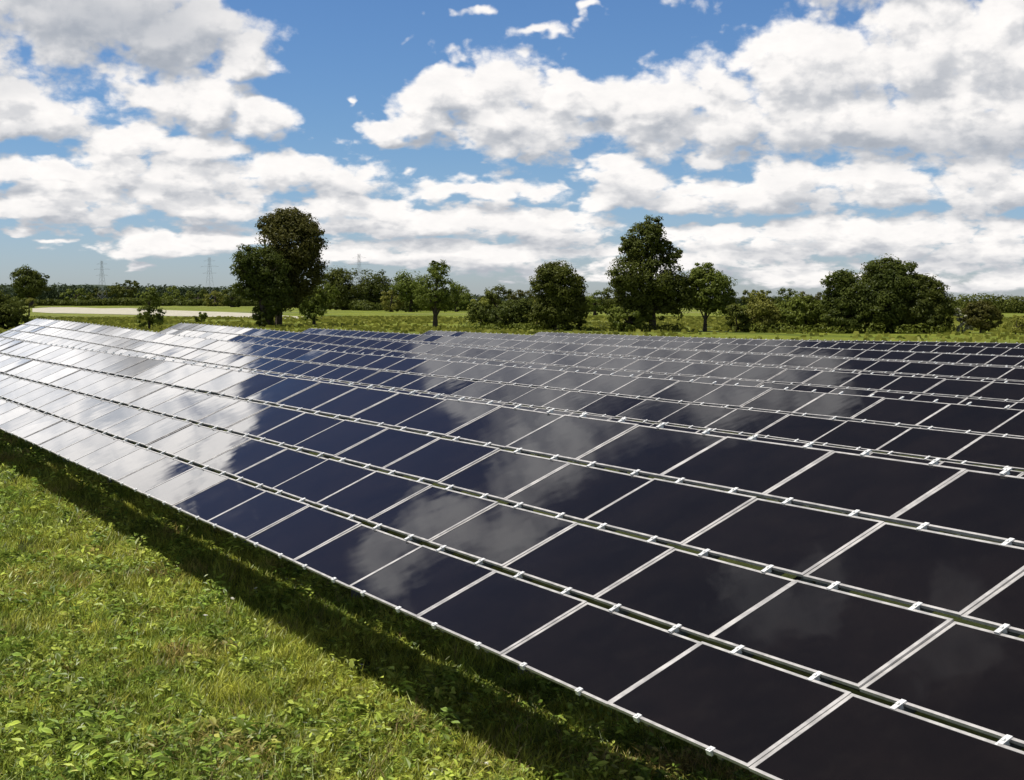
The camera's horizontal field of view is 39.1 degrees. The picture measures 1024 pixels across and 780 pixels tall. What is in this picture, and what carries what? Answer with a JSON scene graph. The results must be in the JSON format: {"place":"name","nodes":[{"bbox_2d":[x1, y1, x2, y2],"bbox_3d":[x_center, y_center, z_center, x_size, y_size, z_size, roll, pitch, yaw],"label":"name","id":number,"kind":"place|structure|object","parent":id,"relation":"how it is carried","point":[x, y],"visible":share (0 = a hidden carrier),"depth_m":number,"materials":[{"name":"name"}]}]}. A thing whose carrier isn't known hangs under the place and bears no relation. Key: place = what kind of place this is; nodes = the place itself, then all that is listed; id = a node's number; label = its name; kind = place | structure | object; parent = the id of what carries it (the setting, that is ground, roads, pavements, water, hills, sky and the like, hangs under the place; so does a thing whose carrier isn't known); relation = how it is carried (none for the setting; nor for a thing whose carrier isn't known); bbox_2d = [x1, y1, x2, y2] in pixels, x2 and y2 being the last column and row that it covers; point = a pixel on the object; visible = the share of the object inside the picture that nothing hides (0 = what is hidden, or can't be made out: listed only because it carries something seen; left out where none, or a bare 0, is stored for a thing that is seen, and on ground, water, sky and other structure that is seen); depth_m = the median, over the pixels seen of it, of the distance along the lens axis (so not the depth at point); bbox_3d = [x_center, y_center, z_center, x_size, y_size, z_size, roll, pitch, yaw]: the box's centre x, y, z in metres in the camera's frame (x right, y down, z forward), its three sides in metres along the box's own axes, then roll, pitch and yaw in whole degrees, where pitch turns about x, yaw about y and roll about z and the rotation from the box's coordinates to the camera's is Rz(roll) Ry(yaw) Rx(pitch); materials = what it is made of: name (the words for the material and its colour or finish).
{"place":"outdoors","nodes":[
{"label":"outdoors","id":0,"kind":"place"},
{"bbox_2d":[2,285,246,299],"bbox_3d":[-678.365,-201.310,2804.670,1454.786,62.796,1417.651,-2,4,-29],"label":"hills","id":1,"kind":"structure","parent":0,"point":[88,288],"depth_m":2462.94,"materials":[{"name":"green plant"}]},
{"bbox_2d":[32,307,301,318],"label":"gravel track","id":2,"kind":"structure","parent":0,"point":[131,311],"depth_m":483.77,"materials":[{"name":"beige gravel"}]},
{"bbox_2d":[0,302,1023,779],"bbox_3d":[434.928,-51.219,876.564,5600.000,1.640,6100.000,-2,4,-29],"label":"ground","id":3,"kind":"structure","parent":0,"point":[830,336],"depth_m":151.83,"materials":[{"name":"green plant"}]},
{"bbox_2d":[0,286,29,328],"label":"leafy bush","id":4,"kind":"object","parent":3,"relation":"on","point":[14,312],"visible":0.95,"depth_m":192.90,"materials":[{"name":"green plant"}]},
{"bbox_2d":[3,315,48,322],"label":"undergrowth","id":5,"kind":"object","parent":3,"relation":"on","point":[31,319],"visible":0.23,"depth_m":242.71,"materials":[{"name":"green plant"}]},
{"bbox_2d":[22,298,36,314],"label":"sapling","id":6,"kind":"object","parent":3,"relation":"on","point":[29,300],"visible":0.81,"depth_m":348.72,"materials":[{"name":"green plant"}]},
{"bbox_2d":[9,264,50,307],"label":"round tree","id":7,"kind":"object","parent":3,"relation":"on","point":[34,282],"visible":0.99,"depth_m":730.74,"materials":[{"name":"green plant"}]},
{"bbox_2d":[59,288,90,300],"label":"hedge tree","id":8,"kind":"object","parent":3,"relation":"on","point":[78,295],"visible":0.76,"depth_m":1471.10,"materials":[{"name":"green plant"}]},
{"bbox_2d":[86,288,110,299],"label":"hedge tree","id":9,"kind":"object","parent":3,"relation":"on","point":[97,292],"visible":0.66,"depth_m":1475.66,"materials":[{"name":"green plant"}]},
{"bbox_2d":[94,261,107,298],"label":"electricity pylon","id":10,"kind":"object","parent":3,"relation":"on","point":[103,275],"visible":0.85,"depth_m":1248.74,"materials":[{"name":"metal"}]},
{"bbox_2d":[107,280,139,298],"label":"hedge tree","id":11,"kind":"object","parent":3,"relation":"on","point":[119,290],"visible":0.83,"depth_m":1472.49,"materials":[{"name":"green plant"}]},
{"bbox_2d":[135,287,166,328],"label":"sapling","id":12,"kind":"object","parent":3,"relation":"on","point":[153,298],"visible":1,"depth_m":193.80,"materials":[{"name":"green plant"}]},
{"bbox_2d":[160,286,190,300],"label":"hedge tree","id":13,"kind":"object","parent":3,"relation":"on","point":[176,293],"visible":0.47,"depth_m":1018.72,"materials":[{"name":"green plant"}]},
{"bbox_2d":[0,282,354,301],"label":"wood","id":14,"kind":"object","parent":3,"relation":"on","point":[52,293],"visible":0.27,"depth_m":1563.40,"materials":[{"name":"green plant"}]},
{"bbox_2d":[187,290,210,300],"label":"hedge tree","id":15,"kind":"object","parent":3,"relation":"on","point":[192,296],"visible":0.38,"depth_m":1020.02,"materials":[{"name":"green plant"}]},
{"bbox_2d":[194,312,207,321],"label":"leafy bush","id":16,"kind":"object","parent":3,"relation":"on","point":[203,316],"visible":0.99,"depth_m":235.90,"materials":[{"name":"green plant"}]},
{"bbox_2d":[204,257,218,298],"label":"electricity pylon","id":17,"kind":"object","parent":3,"relation":"on","point":[209,271],"visible":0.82,"depth_m":1197.78,"materials":[{"name":"metal"}]},
{"bbox_2d":[202,291,229,305],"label":"hedge tree","id":18,"kind":"object","parent":3,"relation":"on","point":[215,300],"visible":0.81,"depth_m":882.70,"materials":[{"name":"green plant"}]},
{"bbox_2d":[218,287,244,306],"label":"hedge tree","id":19,"kind":"object","parent":3,"relation":"on","point":[231,300],"visible":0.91,"depth_m":777.12,"materials":[{"name":"green plant"}]},
{"bbox_2d":[229,243,296,326],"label":"broadleaf tree","id":20,"kind":"object","parent":3,"relation":"on","point":[266,289],"visible":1,"depth_m":206.13,"materials":[{"name":"green plant"}]},
{"bbox_2d":[254,206,329,324],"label":"broadleaf tree","id":21,"kind":"object","parent":3,"relation":"on","point":[281,229],"visible":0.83,"depth_m":211.10,"materials":[{"name":"green plant"}]},
{"bbox_2d":[5,296,601,311],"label":"hedgerow","id":22,"kind":"object","parent":3,"relation":"on","point":[358,305],"visible":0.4,"depth_m":945.26,"materials":[{"name":"green plant"}]},
{"bbox_2d":[291,283,339,324],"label":"leafy bush","id":23,"kind":"object","parent":3,"relation":"on","point":[313,307],"visible":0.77,"depth_m":227.41,"materials":[{"name":"green plant"}]},
{"bbox_2d":[312,274,338,308],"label":"hedge tree","id":24,"kind":"object","parent":3,"relation":"on","point":[328,279],"visible":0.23,"depth_m":548.49,"materials":[{"name":"green plant"}]},
{"bbox_2d":[323,267,362,309],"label":"hedge tree","id":25,"kind":"object","parent":3,"relation":"on","point":[338,276],"visible":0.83,"depth_m":548.21,"materials":[{"name":"green plant"}]},
{"bbox_2d":[348,256,366,300],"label":"electricity pylon","id":26,"kind":"object","parent":3,"relation":"on","point":[357,266],"visible":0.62,"depth_m":798.87,"materials":[{"name":"metal"}]},
{"bbox_2d":[64,578,661,766],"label":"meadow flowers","id":27,"kind":"object","parent":3,"relation":"on","point":[360,664],"visible":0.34,"depth_m":11.37,"materials":[{"name":"white plant"}]},
{"bbox_2d":[352,269,394,304],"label":"hedge tree","id":28,"kind":"object","parent":3,"relation":"on","point":[376,286],"visible":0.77,"depth_m":549.83,"materials":[{"name":"green plant"}]},
{"bbox_2d":[2,476,758,779],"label":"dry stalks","id":29,"kind":"object","parent":3,"relation":"on","point":[262,778],"visible":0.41,"depth_m":9.94,"materials":[{"name":"beige plant"}]},
{"bbox_2d":[0,430,765,779],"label":"broad leaved weeds","id":30,"kind":"object","parent":3,"relation":"on","point":[438,692],"visible":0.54,"depth_m":10.75,"materials":[{"name":"green plant"}]},
{"bbox_2d":[0,430,768,779],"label":"grass","id":31,"kind":"structure","parent":3,"relation":"on","point":[250,690],"depth_m":12.00,"materials":[{"name":"green plant"}]},
{"bbox_2d":[380,289,404,311],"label":"hedge tree","id":32,"kind":"object","parent":3,"relation":"on","point":[394,305],"visible":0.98,"depth_m":471.65,"materials":[{"name":"green plant"}]},
{"bbox_2d":[388,269,434,311],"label":"hedge tree","id":33,"kind":"object","parent":3,"relation":"on","point":[406,286],"visible":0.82,"depth_m":469.99,"materials":[{"name":"green plant"}]},
{"bbox_2d":[412,259,460,326],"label":"poplar tree","id":34,"kind":"object","parent":3,"relation":"on","point":[439,300],"visible":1,"depth_m":200.25,"materials":[{"name":"green plant"}]},
{"bbox_2d":[446,282,474,311],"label":"hedge tree","id":35,"kind":"object","parent":3,"relation":"on","point":[462,303],"visible":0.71,"depth_m":473.30,"materials":[{"name":"green plant"}]},
{"bbox_2d":[466,298,488,319],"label":"leafy bush","id":36,"kind":"object","parent":3,"relation":"on","point":[483,300],"visible":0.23,"depth_m":213.34,"materials":[{"name":"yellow plant"}]},
{"bbox_2d":[477,284,513,310],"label":"hedge tree","id":37,"kind":"object","parent":3,"relation":"on","point":[491,296],"visible":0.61,"depth_m":412.31,"materials":[{"name":"green plant"}]},
{"bbox_2d":[464,297,544,328],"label":"leafy bush","id":38,"kind":"object","parent":3,"relation":"on","point":[511,312],"visible":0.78,"depth_m":188.09,"materials":[{"name":"green plant"}]},
{"bbox_2d":[0,336,1023,779],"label":"solar array","id":39,"kind":"object","parent":3,"relation":"on","point":[814,670],"visible":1,"depth_m":9.44,"materials":[{"name":"glass"}]},
{"bbox_2d":[0,318,1023,542],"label":"solar array","id":40,"kind":"object","parent":3,"relation":"on","point":[973,444],"visible":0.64,"depth_m":23.36,"materials":[{"name":"glass"}]},
{"bbox_2d":[508,289,534,306],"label":"hedge tree","id":41,"kind":"object","parent":3,"relation":"on","point":[514,295],"visible":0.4,"depth_m":411.27,"materials":[{"name":"green plant"}]},
{"bbox_2d":[458,321,595,330],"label":"undergrowth","id":42,"kind":"object","parent":3,"relation":"on","point":[490,326],"visible":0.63,"depth_m":185.51,"materials":[{"name":"green plant"}]},
{"bbox_2d":[524,260,591,330],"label":"round tree","id":43,"kind":"object","parent":3,"relation":"on","point":[560,301],"visible":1,"depth_m":182.70,"materials":[{"name":"green plant"}]},
{"bbox_2d":[308,292,816,307],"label":"tree belt","id":44,"kind":"object","parent":3,"relation":"on","point":[596,298],"visible":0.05,"depth_m":801.50,"materials":[{"name":"green plant"}]},
{"bbox_2d":[158,323,1023,460],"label":"solar array","id":45,"kind":"object","parent":3,"relation":"on","point":[892,385],"visible":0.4,"depth_m":35.94,"materials":[{"name":"glass"}]},
{"bbox_2d":[585,290,608,314],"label":"hedge tree","id":46,"kind":"object","parent":3,"relation":"on","point":[593,302],"visible":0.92,"depth_m":367.08,"materials":[{"name":"green plant"}]},
{"bbox_2d":[596,287,618,314],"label":"hedge tree","id":47,"kind":"object","parent":3,"relation":"on","point":[607,296],"visible":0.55,"depth_m":367.19,"materials":[{"name":"green plant"}]},
{"bbox_2d":[605,304,656,330],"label":"leafy bush","id":48,"kind":"object","parent":3,"relation":"on","point":[636,319],"visible":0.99,"depth_m":177.74,"materials":[{"name":"green plant"}]},
{"bbox_2d":[597,321,685,331],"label":"undergrowth","id":49,"kind":"object","parent":3,"relation":"on","point":[641,328],"visible":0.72,"depth_m":180.22,"materials":[{"name":"green plant"}]},
{"bbox_2d":[605,214,701,329],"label":"broadleaf tree","id":50,"kind":"object","parent":3,"relation":"on","point":[645,289],"visible":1,"depth_m":177.62,"materials":[{"name":"green plant"}]},
{"bbox_2d":[292,328,1023,401],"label":"solar array","id":51,"kind":"object","parent":3,"relation":"on","point":[976,373],"visible":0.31,"depth_m":45.91,"materials":[{"name":"glass"}]},
{"bbox_2d":[676,262,738,331],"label":"broadleaf tree","id":52,"kind":"object","parent":3,"relation":"on","point":[713,295],"visible":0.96,"depth_m":177.75,"materials":[{"name":"green plant"}]},
{"bbox_2d":[421,330,1023,380],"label":"solar array","id":53,"kind":"object","parent":3,"relation":"on","point":[992,360],"visible":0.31,"depth_m":54.90,"materials":[{"name":"glass"}]},
{"bbox_2d":[724,303,752,331],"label":"leafy bush","id":54,"kind":"object","parent":3,"relation":"on","point":[736,311],"visible":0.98,"depth_m":174.01,"materials":[{"name":"green plant"}]},
{"bbox_2d":[741,289,775,303],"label":"hedge tree","id":55,"kind":"object","parent":3,"relation":"on","point":[744,298],"visible":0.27,"depth_m":332.01,"materials":[{"name":"green plant"}]},
{"bbox_2d":[744,290,787,330],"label":"leafy bush","id":56,"kind":"object","parent":3,"relation":"on","point":[769,315],"visible":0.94,"depth_m":173.28,"materials":[{"name":"green plant"}]},
{"bbox_2d":[534,332,1023,364],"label":"solar array","id":57,"kind":"object","parent":3,"relation":"on","point":[970,350],"visible":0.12,"depth_m":62.96,"materials":[{"name":"glass"}]},
{"bbox_2d":[774,287,800,304],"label":"hedge tree","id":58,"kind":"object","parent":3,"relation":"on","point":[787,297],"visible":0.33,"depth_m":329.03,"materials":[{"name":"green plant"}]},
{"bbox_2d":[775,293,827,331],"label":"leafy bush","id":59,"kind":"object","parent":3,"relation":"on","point":[797,310],"visible":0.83,"depth_m":173.31,"materials":[{"name":"green plant"}]},
{"bbox_2d":[800,291,821,315],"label":"hedge tree","id":60,"kind":"object","parent":3,"relation":"on","point":[819,294],"visible":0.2,"depth_m":328.49,"materials":[{"name":"green plant"}]},
{"bbox_2d":[713,302,967,316],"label":"tree belt","id":61,"kind":"object","parent":3,"relation":"on","point":[777,305],"visible":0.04,"depth_m":324.40,"materials":[{"name":"green plant"}]},
{"bbox_2d":[732,321,956,333],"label":"undergrowth","id":62,"kind":"object","parent":3,"relation":"on","point":[829,330],"visible":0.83,"depth_m":168.46,"materials":[{"name":"green plant"}]},
{"bbox_2d":[819,268,879,332],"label":"grove tree","id":63,"kind":"object","parent":3,"relation":"on","point":[837,301],"visible":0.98,"depth_m":168.33,"materials":[{"name":"green plant"}]},
{"bbox_2d":[732,338,1023,356],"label":"solar array","id":64,"kind":"object","parent":3,"relation":"on","point":[999,345],"visible":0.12,"depth_m":67.05,"materials":[{"name":"glass"}]},
{"bbox_2d":[849,253,933,332],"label":"grove tree","id":65,"kind":"object","parent":3,"relation":"on","point":[890,278],"visible":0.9,"depth_m":167.84,"materials":[{"name":"green plant"}]},
{"bbox_2d":[898,272,956,333],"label":"grove tree","id":66,"kind":"object","parent":3,"relation":"on","point":[933,289],"visible":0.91,"depth_m":167.77,"materials":[{"name":"green plant"}]},
{"bbox_2d":[953,308,974,331],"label":"flowering shrub","id":67,"kind":"object","parent":3,"relation":"on","point":[967,327],"visible":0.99,"depth_m":169.74,"materials":[{"name":"green plant"}]},
{"bbox_2d":[961,300,1003,332],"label":"round tree","id":68,"kind":"object","parent":3,"relation":"on","point":[981,312],"visible":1,"depth_m":168.95,"materials":[{"name":"green plant"}]},
{"bbox_2d":[948,293,1023,312],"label":"wood","id":69,"kind":"object","parent":3,"relation":"on","point":[1010,306],"visible":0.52,"depth_m":422.92,"materials":[{"name":"green plant"}]},
{"bbox_2d":[1001,315,1023,333],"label":"leafy bush","id":70,"kind":"object","parent":3,"relation":"on","point":[1019,323],"visible":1,"depth_m":161.07,"materials":[{"name":"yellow plant"}]},
{"bbox_2d":[0,315,1023,357],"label":"tall grass","id":71,"kind":"structure","parent":0,"point":[693,323],"depth_m":206.43,"materials":[{"name":"green plant"}]},
{"bbox_2d":[0,0,1023,300],"label":"sky","id":72,"kind":"structure","parent":0,"point":[776,144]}
]}

